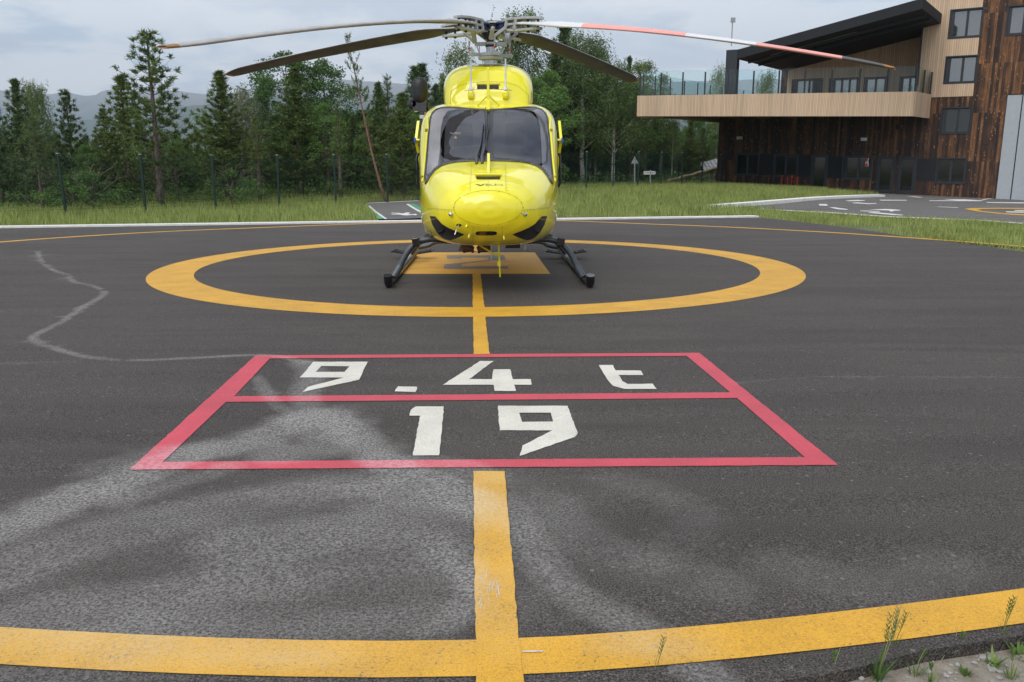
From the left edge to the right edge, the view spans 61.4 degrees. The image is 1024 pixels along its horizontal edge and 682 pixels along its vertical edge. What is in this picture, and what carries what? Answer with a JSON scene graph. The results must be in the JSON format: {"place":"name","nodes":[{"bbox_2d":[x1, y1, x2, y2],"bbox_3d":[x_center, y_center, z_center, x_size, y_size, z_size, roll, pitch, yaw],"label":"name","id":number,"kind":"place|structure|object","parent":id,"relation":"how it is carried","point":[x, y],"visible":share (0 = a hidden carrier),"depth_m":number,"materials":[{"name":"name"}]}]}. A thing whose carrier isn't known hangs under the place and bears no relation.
{"place":"outdoors","nodes":[
{"label":"outdoors","id":0,"kind":"place"},
{"bbox_2d":[0,94,714,186],"bbox_3d":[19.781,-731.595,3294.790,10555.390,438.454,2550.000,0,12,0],"label":"hills","id":1,"kind":"structure","parent":0,"point":[88,125],"depth_m":3322.02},
{"bbox_2d":[0,79,780,130],"bbox_3d":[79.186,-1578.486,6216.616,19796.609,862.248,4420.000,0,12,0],"label":"mountains","id":2,"kind":"structure","parent":0,"point":[87,107],"depth_m":6336.21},
{"bbox_2d":[0,0,913,95],"label":"sky","id":3,"kind":"structure","parent":0,"point":[72,45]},
{"bbox_2d":[7,174,1023,681],"bbox_3d":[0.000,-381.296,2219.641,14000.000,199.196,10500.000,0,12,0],"label":"ground","id":4,"kind":"structure","parent":0,"point":[979,670],"depth_m":2.81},
{"bbox_2d":[0,109,29,203],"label":"pine tree","id":5,"kind":"object","parent":4,"relation":"on","point":[2,183],"visible":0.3,"depth_m":33.33,"materials":[{"name":"green plant"}]},
{"bbox_2d":[0,77,57,207],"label":"pine tree","id":6,"kind":"object","parent":4,"relation":"on","point":[17,103],"visible":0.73,"depth_m":31.86,"materials":[{"name":"green plant"}]},
{"bbox_2d":[8,113,68,209],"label":"pine tree","id":7,"kind":"object","parent":4,"relation":"on","point":[36,153],"visible":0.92,"depth_m":29.74,"materials":[{"name":"green plant"}]},
{"bbox_2d":[9,77,69,200],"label":"birch tree","id":8,"kind":"object","parent":4,"relation":"on","point":[36,98],"visible":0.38,"depth_m":34.71,"materials":[{"name":"green plant"}]},
{"bbox_2d":[30,169,101,211],"bbox_3d":[-15.839,-5.231,30.623,2.274,1.704,2.201,-6,14,-25],"label":"bush","id":9,"kind":"object","parent":4,"relation":"on","point":[52,190],"visible":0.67,"depth_m":30.31,"materials":[{"name":"green plant"}]},
{"bbox_2d":[39,88,96,202],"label":"pine tree","id":10,"kind":"object","parent":4,"relation":"on","point":[68,134],"visible":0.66,"depth_m":33.86,"materials":[{"name":"green plant"}]},
{"bbox_2d":[36,163,133,207],"bbox_3d":[-15.377,-5.366,31.126,3.211,2.070,2.842,-2,12,-9],"label":"bush","id":11,"kind":"object","parent":4,"relation":"on","point":[87,177],"visible":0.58,"depth_m":31.03,"materials":[{"name":"green plant"}]},
{"bbox_2d":[68,144,104,201],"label":"young broadleaf tree","id":12,"kind":"object","parent":4,"relation":"on","point":[85,148],"visible":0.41,"depth_m":33.16,"materials":[{"name":"green plant"}]},
{"bbox_2d":[89,108,133,194],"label":"pine tree","id":13,"kind":"object","parent":4,"relation":"on","point":[102,119],"visible":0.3,"depth_m":36.81,"materials":[{"name":"green plant"}]},
{"bbox_2d":[79,73,168,202],"bbox_3d":[-15.259,-7.928,34.124,3.270,5.161,3.382,1,12,6],"label":"pine tree","id":14,"kind":"object","parent":4,"relation":"on","point":[120,80],"visible":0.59,"depth_m":33.73,"materials":[{"name":"green plant"}]},
{"bbox_2d":[105,27,221,207],"bbox_3d":[-13.316,-8.254,32.287,4.204,6.594,3.807,9,15,36],"label":"pine tree","id":15,"kind":"object","parent":4,"relation":"on","point":[154,145],"visible":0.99,"depth_m":31.74,"materials":[{"name":"green plant"}]},
{"bbox_2d":[152,131,195,197],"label":"young broadleaf tree","id":16,"kind":"object","parent":4,"relation":"on","point":[175,168],"visible":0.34,"depth_m":37.28,"materials":[{"name":"green plant"}]},
{"bbox_2d":[154,155,207,193],"bbox_3d":[-15.329,-7.613,39.801,2.783,1.971,2.877,4,13,16],"label":"bush","id":17,"kind":"object","parent":4,"relation":"on","point":[189,177],"visible":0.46,"depth_m":39.58,"materials":[{"name":"green plant"}]},
{"bbox_2d":[192,108,219,190],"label":"young broadleaf tree","id":18,"kind":"object","parent":4,"relation":"on","point":[204,146],"visible":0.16,"depth_m":40.67,"materials":[{"name":"green plant"}]},
{"bbox_2d":[185,70,275,197],"bbox_3d":[-12.308,-8.762,36.798,3.790,5.578,4.124,1,12,4],"label":"pine tree","id":19,"kind":"object","parent":4,"relation":"on","point":[225,137],"visible":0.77,"depth_m":36.61,"materials":[{"name":"green plant"}]},
{"bbox_2d":[203,161,264,203],"bbox_3d":[-11.074,-6.035,34.124,2.303,2.108,2.602,-8,14,-32],"label":"bush","id":20,"kind":"object","parent":4,"relation":"on","point":[227,174],"visible":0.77,"depth_m":33.88,"materials":[{"name":"green plant"}]},
{"bbox_2d":[217,84,270,189],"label":"birch tree","id":21,"kind":"object","parent":4,"relation":"on","point":[239,101],"visible":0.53,"depth_m":38.64,"materials":[{"name":"green plant"}]},
{"bbox_2d":[233,85,273,195],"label":"birch tree","id":22,"kind":"object","parent":4,"relation":"on","point":[251,100],"visible":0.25,"depth_m":39.74,"materials":[{"name":"green plant"}]},
{"bbox_2d":[245,114,269,200],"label":"pine tree","id":23,"kind":"object","parent":4,"relation":"on","point":[255,148],"visible":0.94,"depth_m":35.08,"materials":[{"name":"green plant"}]},
{"bbox_2d":[249,79,286,187],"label":"broadleaf tree","id":24,"kind":"object","parent":4,"relation":"on","point":[267,105],"visible":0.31,"depth_m":43.37,"materials":[{"name":"green plant"}]},
{"bbox_2d":[230,50,347,187],"bbox_3d":[-11.372,-11.377,44.687,5.797,7.118,5.947,12,17,43],"label":"broadleaf tree","id":25,"kind":"object","parent":4,"relation":"on","point":[259,80],"visible":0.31,"depth_m":43.79,"materials":[{"name":"green plant"}]},
{"bbox_2d":[247,65,348,197],"bbox_3d":[-9.489,-9.387,38.804,4.451,5.881,4.090,12,17,44],"label":"pine tree","id":26,"kind":"object","parent":4,"relation":"on","point":[301,127],"visible":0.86,"depth_m":38.49,"materials":[{"name":"green plant"}]},
{"bbox_2d":[269,100,333,185],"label":"broadleaf tree","id":27,"kind":"object","parent":4,"relation":"on","point":[305,104],"visible":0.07,"depth_m":43.30,"materials":[{"name":"green plant"}]},
{"bbox_2d":[279,58,366,185],"bbox_3d":[-9.818,-11.437,45.784,5.180,6.902,5.314,-2,12,-11],"label":"broadleaf tree","id":28,"kind":"object","parent":4,"relation":"on","point":[325,68],"visible":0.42,"depth_m":44.45,"materials":[{"name":"green plant"}]},
{"bbox_2d":[298,102,348,196],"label":"young broadleaf tree","id":29,"kind":"object","parent":4,"relation":"on","point":[320,107],"visible":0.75,"depth_m":38.71,"materials":[{"name":"green plant"}]},
{"bbox_2d":[325,101,355,197],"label":"pine tree","id":30,"kind":"object","parent":4,"relation":"on","point":[338,137],"visible":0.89,"depth_m":37.00,"materials":[{"name":"green plant"}]},
{"bbox_2d":[318,110,368,187],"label":"broadleaf tree","id":31,"kind":"object","parent":4,"relation":"on","point":[348,111],"visible":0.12,"depth_m":45.29,"materials":[{"name":"green plant"}]},
{"bbox_2d":[325,116,368,189],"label":"pine tree","id":32,"kind":"object","parent":4,"relation":"on","point":[353,130],"visible":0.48,"depth_m":42.79,"materials":[{"name":"green plant"}]},
{"bbox_2d":[335,109,369,187],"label":"broadleaf tree","id":33,"kind":"object","parent":4,"relation":"on","point":[359,114],"visible":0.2,"depth_m":45.58,"materials":[{"name":"green plant"}]},
{"bbox_2d":[0,169,710,214],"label":"undergrowth","id":34,"kind":"object","parent":4,"relation":"on","point":[364,191],"visible":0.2,"depth_m":38.13,"materials":[{"name":"green plant"}]},
{"bbox_2d":[0,151,724,217],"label":"fence","id":35,"kind":"object","parent":4,"relation":"on","point":[142,178],"visible":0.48,"depth_m":31.96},
{"bbox_2d":[344,32,386,201],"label":"pine tree","id":36,"kind":"object","parent":4,"relation":"on","point":[356,81],"visible":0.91,"depth_m":35.70,"materials":[{"name":"brown plant"}]},
{"bbox_2d":[351,115,383,190],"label":"young broadleaf tree","id":37,"kind":"object","parent":4,"relation":"on","point":[361,145],"visible":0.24,"depth_m":41.63,"materials":[{"name":"green plant"}]},
{"bbox_2d":[349,80,407,193],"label":"pine tree","id":38,"kind":"object","parent":4,"relation":"on","point":[377,103],"visible":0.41,"depth_m":39.64,"materials":[{"name":"green plant"}]},
{"bbox_2d":[377,73,396,195],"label":"pine tree","id":39,"kind":"object","parent":4,"relation":"on","point":[384,96],"visible":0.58,"depth_m":38.62,"materials":[{"name":"green plant"}]},
{"bbox_2d":[365,91,419,197],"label":"pine tree","id":40,"kind":"object","parent":4,"relation":"on","point":[401,139],"visible":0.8,"depth_m":37.74,"materials":[{"name":"green plant"}]},
{"bbox_2d":[367,201,420,218],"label":"footpath","id":41,"kind":"structure","parent":4,"relation":"on","point":[387,210],"depth_m":31.69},
{"bbox_2d":[392,65,432,183],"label":"pine tree","id":42,"kind":"object","parent":4,"relation":"on","point":[414,72],"visible":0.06,"depth_m":44.96,"materials":[{"name":"green plant"}]},
{"bbox_2d":[404,62,441,124],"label":"pine tree","id":43,"kind":"object","parent":4,"relation":"on","point":[422,71],"visible":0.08,"depth_m":45.90,"materials":[{"name":"green plant"}]},
{"bbox_2d":[418,83,443,167],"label":"pine tree","id":44,"kind":"object","parent":4,"relation":"on","point":[436,97],"visible":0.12,"depth_m":44.23,"materials":[{"name":"green plant"}]},
{"bbox_2d":[430,33,476,103],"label":"birch tree","id":45,"kind":"object","parent":4,"relation":"on","point":[463,56],"visible":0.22,"depth_m":44.70,"materials":[{"name":"green plant"}]},
{"bbox_2d":[0,217,1023,681],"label":"landing pad","id":46,"kind":"object","parent":4,"relation":"on","point":[886,373],"visible":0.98,"depth_m":4.93,"materials":[{"name":"asphalt"}]},
{"bbox_2d":[300,362,366,391],"bbox_3d":[-1.372,0.262,6.513,0.475,0.014,0.962,0,12,0],"label":"painted digit","id":47,"kind":"object","parent":46,"relation":"on","point":[353,371],"visible":1,"depth_m":6.58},
{"bbox_2d":[0,215,758,227],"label":"kerb","id":48,"kind":"structure","parent":46,"relation":"on","point":[258,223],"depth_m":23.91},
{"bbox_2d":[409,406,443,454],"bbox_3d":[-0.530,0.528,5.196,0.218,0.014,0.992,-1,12,-3],"label":"painted digit","id":49,"kind":"object","parent":46,"relation":"on","point":[428,436],"visible":1,"depth_m":5.18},
{"bbox_2d":[146,240,805,316],"bbox_3d":[-0.515,-1.247,13.984,10.020,0.146,10.020,0,12,0],"label":"touchdown circle","id":50,"kind":"object","parent":46,"relation":"on","point":[180,280],"visible":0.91,"depth_m":10.57,"materials":[{"name":"paint"}]},
{"bbox_2d":[402,252,549,273],"bbox_3d":[-0.602,-1.315,14.324,2.335,0.048,3.275,0,12,0],"label":"panel","id":51,"kind":"object","parent":46,"relation":"on","point":[514,262],"visible":0.91,"depth_m":14.08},
{"bbox_2d":[443,255,507,268],"bbox_3d":[-0.606,-1.325,14.354,1.020,0.031,2.100,-1,12,-2],"label":"letter","id":52,"kind":"object","parent":51,"relation":"on","point":[457,265],"visible":0.94,"depth_m":13.91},
{"bbox_2d":[472,274,489,353],"bbox_3d":[-0.390,-0.439,9.969,0.140,0.081,5.552,-1,12,-3],"label":"line","id":53,"kind":"object","parent":46,"relation":"on","point":[480,344],"visible":1,"depth_m":8.84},
{"bbox_2d":[130,353,836,469],"bbox_3d":[-0.210,0.385,5.904,3.874,0.042,2.883,0,12,0],"label":"weight frame","id":54,"kind":"object","parent":46,"relation":"on","point":[158,454],"visible":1,"depth_m":5.24,"materials":[{"name":"paint"}]},
{"bbox_2d":[443,361,531,390],"bbox_3d":[-0.092,0.260,6.525,0.617,0.014,0.899,4,13,17],"label":"painted digit","id":55,"kind":"object","parent":46,"relation":"on","point":[502,380],"visible":1,"depth_m":6.37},
{"bbox_2d":[473,471,523,681],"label":"line","id":56,"kind":"object","parent":46,"relation":"on","point":[498,650],"visible":1,"depth_m":3.23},
{"bbox_2d":[0,221,1023,676],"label":"limit circle","id":57,"kind":"object","parent":46,"relation":"on","point":[190,655],"visible":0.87,"depth_m":2.83,"materials":[{"name":"paint"}]},
{"bbox_2d":[156,15,895,287],"bbox_3d":[-0.745,-3.252,14.659,8.177,3.699,11.346,-3,13,-13],"label":"helicopter","id":58,"kind":"object","parent":46,"relation":"on","point":[488,155],"visible":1,"depth_m":11.30,"materials":[{"name":"yellow"}]},
{"bbox_2d":[498,406,577,455],"bbox_3d":[0.148,0.527,5.201,0.483,0.015,1.011,0,12,0],"label":"painted digit","id":59,"kind":"object","parent":46,"relation":"on","point":[561,425],"visible":1,"depth_m":5.28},
{"bbox_2d":[599,365,655,388],"bbox_3d":[0.855,0.266,6.495,0.307,0.011,0.774,-1,12,-4],"label":"painted letter","id":60,"kind":"object","parent":46,"relation":"on","point":[611,373],"visible":1,"depth_m":6.46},
{"bbox_2d":[994,595,1019,635],"bbox_3d":[1.684,0.940,2.927,0.099,0.188,0.145,0,12,0],"label":"weed plant","id":61,"kind":"object","parent":46,"relation":"on","point":[1009,609],"visible":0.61,"depth_m":2.92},
{"bbox_2d":[0,179,1023,250],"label":"grass","id":62,"kind":"structure","parent":4,"relation":"on","point":[620,193],"depth_m":29.22,"materials":[{"name":"plant"}]},
{"bbox_2d":[482,2,561,126],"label":"birch tree","id":63,"kind":"object","parent":4,"relation":"on","point":[514,48],"visible":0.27,"depth_m":49.07,"materials":[{"name":"green plant"}]},
{"bbox_2d":[530,76,572,143],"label":"young broadleaf tree","id":64,"kind":"object","parent":4,"relation":"on","point":[536,82],"visible":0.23,"depth_m":46.17,"materials":[{"name":"green plant"}]},
{"bbox_2d":[534,69,585,175],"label":"young broadleaf tree","id":65,"kind":"object","parent":4,"relation":"on","point":[550,75],"visible":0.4,"depth_m":48.20,"materials":[{"name":"green plant"}]},
{"bbox_2d":[536,21,606,181],"bbox_3d":[3.088,-14.771,54.055,6.297,10.051,6.511,8,15,33],"label":"pine tree","id":66,"kind":"object","parent":4,"relation":"on","point":[562,36],"visible":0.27,"depth_m":53.21,"materials":[{"name":"green plant"}]},
{"bbox_2d":[567,116,597,181],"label":"pine tree","id":67,"kind":"object","parent":4,"relation":"on","point":[570,167],"visible":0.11,"depth_m":55.60,"materials":[{"name":"green plant"}]},
{"bbox_2d":[548,28,633,181],"bbox_3d":[4.646,-14.140,52.263,5.668,9.468,5.983,0,12,0],"label":"birch tree","id":68,"kind":"object","parent":4,"relation":"on","point":[576,68],"visible":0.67,"depth_m":51.25,"materials":[{"name":"green plant"}]},
{"bbox_2d":[572,126,617,181],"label":"birch tree","id":69,"kind":"object","parent":4,"relation":"on","point":[592,160],"visible":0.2,"depth_m":55.08,"materials":[{"name":"green plant"}]},
{"bbox_2d":[578,37,629,181],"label":"birch tree","id":70,"kind":"object","parent":4,"relation":"on","point":[594,169],"visible":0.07,"depth_m":54.52,"materials":[{"name":"green plant"}]},
{"bbox_2d":[580,55,651,182],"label":"birch tree","id":71,"kind":"object","parent":4,"relation":"on","point":[615,84],"visible":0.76,"depth_m":50.80,"materials":[{"name":"green plant"}]},
{"bbox_2d":[616,137,646,179],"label":"birch tree","id":72,"kind":"object","parent":4,"relation":"on","point":[627,159],"visible":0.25,"depth_m":57.42,"materials":[{"name":"green plant"}]},
{"bbox_2d":[606,82,664,180],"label":"broadleaf tree","id":73,"kind":"object","parent":4,"relation":"on","point":[654,139],"visible":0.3,"depth_m":55.67,"materials":[{"name":"green plant"}]},
{"bbox_2d":[625,59,656,179],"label":"poplar tree","id":74,"kind":"object","parent":4,"relation":"on","point":[640,69],"visible":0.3,"depth_m":57.47,"materials":[{"name":"green plant"}]},
{"bbox_2d":[639,57,668,179],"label":"poplar tree","id":75,"kind":"object","parent":4,"relation":"on","point":[649,67],"visible":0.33,"depth_m":59.53,"materials":[{"name":"green plant"}]},
{"bbox_2d":[633,95,678,164],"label":"broadleaf tree","id":76,"kind":"object","parent":4,"relation":"on","point":[651,153],"visible":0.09,"depth_m":61.63,"materials":[{"name":"green plant"}]},
{"bbox_2d":[646,119,669,178],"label":"pine tree","id":77,"kind":"object","parent":4,"relation":"on","point":[651,167],"visible":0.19,"depth_m":64.54,"materials":[{"name":"green plant"}]},
{"bbox_2d":[647,72,675,178],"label":"poplar tree","id":78,"kind":"object","parent":4,"relation":"on","point":[665,79],"visible":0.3,"depth_m":61.73,"materials":[{"name":"green plant"}]},
{"bbox_2d":[646,118,679,171],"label":"broadleaf tree","id":79,"kind":"object","parent":4,"relation":"on","point":[656,166],"visible":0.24,"depth_m":64.34,"materials":[{"name":"green plant"}]},
{"bbox_2d":[660,119,684,177],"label":"birch tree","id":80,"kind":"object","parent":4,"relation":"on","point":[675,125],"visible":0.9,"depth_m":62.21,"materials":[{"name":"green plant"}]},
{"bbox_2d":[664,139,694,174],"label":"broadleaf tree","id":81,"kind":"object","parent":4,"relation":"on","point":[678,164],"visible":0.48,"depth_m":64.85,"materials":[{"name":"green plant"}]},
{"bbox_2d":[674,120,704,174],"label":"pine tree","id":82,"kind":"object","parent":4,"relation":"on","point":[690,134],"visible":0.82,"depth_m":64.78,"materials":[{"name":"green plant"}]},
{"bbox_2d":[674,120,707,178],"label":"broadleaf tree","id":83,"kind":"object","parent":4,"relation":"on","point":[697,123],"visible":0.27,"depth_m":67.68,"materials":[{"name":"green plant"}]},
{"bbox_2d":[666,167,716,181],"bbox_3d":[12.610,-11.360,59.949,0.281,1.409,7.723,10,16,38],"label":"log barrier","id":84,"kind":"object","parent":4,"relation":"on","point":[705,171],"visible":0.44,"depth_m":60.33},
{"bbox_2d":[691,127,717,178],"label":"pine tree","id":85,"kind":"object","parent":4,"relation":"on","point":[702,140],"visible":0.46,"depth_m":65.86,"materials":[{"name":"green plant"}]},
{"bbox_2d":[705,122,718,179],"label":"birch tree","id":86,"kind":"object","parent":4,"relation":"on","point":[715,131],"visible":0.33,"depth_m":68.07,"materials":[{"name":"green plant"}]},
{"bbox_2d":[705,60,724,177],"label":"birch tree","id":87,"kind":"object","parent":4,"relation":"on","point":[717,84],"visible":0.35,"depth_m":76.67,"materials":[{"name":"green plant"}]},
{"bbox_2d":[754,68,776,93],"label":"birch tree","id":88,"kind":"object","parent":4,"relation":"on","point":[764,87],"visible":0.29,"depth_m":78.57,"materials":[{"name":"green plant"}]},
{"bbox_2d":[637,0,1023,199],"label":"station building","id":89,"kind":"structure","parent":4,"relation":"on","point":[939,111],"depth_m":48.30,"materials":[{"name":"brown wood"}]},
{"bbox_2d":[734,153,759,175],"bbox_3d":[15.041,-11.303,55.098,1.559,1.446,0.165,8,15,33],"label":"window","id":90,"kind":"structure","parent":89,"relation":"in","point":[747,164],"depth_m":55.13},
{"bbox_2d":[772,154,798,176],"bbox_3d":[17.083,-10.946,53.766,1.543,1.415,0.165,8,15,33],"label":"window","id":91,"kind":"structure","parent":89,"relation":"in","point":[786,165],"depth_m":53.79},
{"bbox_2d":[791,78,822,92],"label":"window","id":92,"kind":"structure","parent":89,"relation":"in","point":[812,86],"depth_m":54.96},
{"bbox_2d":[809,154,828,187],"bbox_3d":[18.786,-10.337,52.723,1.000,2.103,0.165,8,15,33],"label":"door","id":93,"kind":"structure","parent":89,"relation":"in","point":[819,167],"depth_m":52.74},
{"bbox_2d":[828,77,858,92],"bbox_3d":[20.685,-15.860,53.792,1.764,1.069,0.165,8,15,33],"label":"window","id":94,"kind":"structure","parent":89,"relation":"in","point":[840,85],"depth_m":53.79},
{"bbox_2d":[843,156,872,179],"bbox_3d":[20.663,-10.333,51.429,1.565,1.408,0.165,8,15,33],"label":"window","id":95,"kind":"structure","parent":89,"relation":"in","point":[855,167],"depth_m":51.48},
{"bbox_2d":[863,76,886,91],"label":"window","id":96,"kind":"structure","parent":89,"relation":"in","point":[871,84],"depth_m":52.79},
{"bbox_2d":[875,156,895,192],"bbox_3d":[21.941,-9.785,50.667,0.979,2.104,0.165,8,15,33],"label":"door","id":97,"kind":"structure","parent":89,"relation":"in","point":[886,165],"depth_m":50.69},
{"bbox_2d":[898,76,914,91],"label":"window","id":98,"kind":"structure","parent":89,"relation":"in","point":[906,84],"depth_m":51.80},
{"bbox_2d":[896,157,917,193],"bbox_3d":[22.907,-9.619,50.036,0.994,2.109,0.165,8,15,33],"label":"door","id":99,"kind":"structure","parent":89,"relation":"in","point":[906,174],"depth_m":50.06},
{"bbox_2d":[934,158,966,183],"bbox_3d":[24.801,-9.618,48.730,1.546,1.454,0.165,8,15,33],"label":"window","id":100,"kind":"structure","parent":89,"relation":"in","point":[948,170],"depth_m":48.75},
{"bbox_2d":[939,106,972,133],"bbox_3d":[24.799,-12.315,48.145,1.580,1.463,0.165,8,15,33],"label":"window","id":101,"kind":"structure","parent":89,"relation":"in","point":[955,120],"depth_m":48.17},
{"bbox_2d":[943,54,978,83],"bbox_3d":[24.777,-14.977,47.582,1.640,1.489,0.165,8,15,33],"label":"window","id":102,"kind":"structure","parent":89,"relation":"in","point":[960,69],"depth_m":47.61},
{"bbox_2d":[947,7,984,38],"bbox_3d":[24.783,-17.341,47.064,1.673,1.552,0.165,8,15,33],"label":"window","id":103,"kind":"structure","parent":89,"relation":"in","point":[964,23],"depth_m":47.10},
{"bbox_2d":[995,94,1023,199],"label":"hangar door","id":104,"kind":"structure","parent":89,"relation":"in","point":[1010,181],"depth_m":46.90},
{"bbox_2d":[1004,4,1023,35],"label":"window","id":105,"kind":"structure","parent":89,"relation":"in","point":[1014,25],"depth_m":45.82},
{"bbox_2d":[735,192,1023,223],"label":"apron","id":106,"kind":"object","parent":4,"relation":"on","point":[922,206],"visible":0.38,"depth_m":33.54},
{"bbox_2d":[708,194,884,208],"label":"kerb","id":107,"kind":"structure","parent":106,"relation":"on","point":[775,201],"depth_m":36.56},
{"bbox_2d":[862,605,905,681],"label":"weed plant","id":108,"kind":"object","parent":4,"relation":"on","point":[878,674],"visible":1,"depth_m":2.72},
{"bbox_2d":[906,647,928,676],"bbox_3d":[1.290,1.018,2.751,0.096,0.105,0.048,5,13,22],"label":"weed plant","id":109,"kind":"object","parent":4,"relation":"on","point":[921,658],"visible":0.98,"depth_m":2.75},
{"bbox_2d":[858,652,1023,681],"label":"pebbles","id":110,"kind":"object","parent":4,"relation":"on","point":[981,657],"visible":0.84,"depth_m":2.78,"materials":[{"name":"stone"}]},
{"bbox_2d":[984,645,1008,668],"bbox_3d":[1.563,1.029,2.799,0.101,0.064,0.067,-8,15,-33],"label":"weed plant","id":111,"kind":"object","parent":4,"relation":"on","point":[995,663],"visible":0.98,"depth_m":2.82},
{"bbox_2d":[1002,646,1022,679],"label":"weed plant","id":112,"kind":"object","parent":4,"relation":"on","point":[1013,675],"visible":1,"depth_m":2.73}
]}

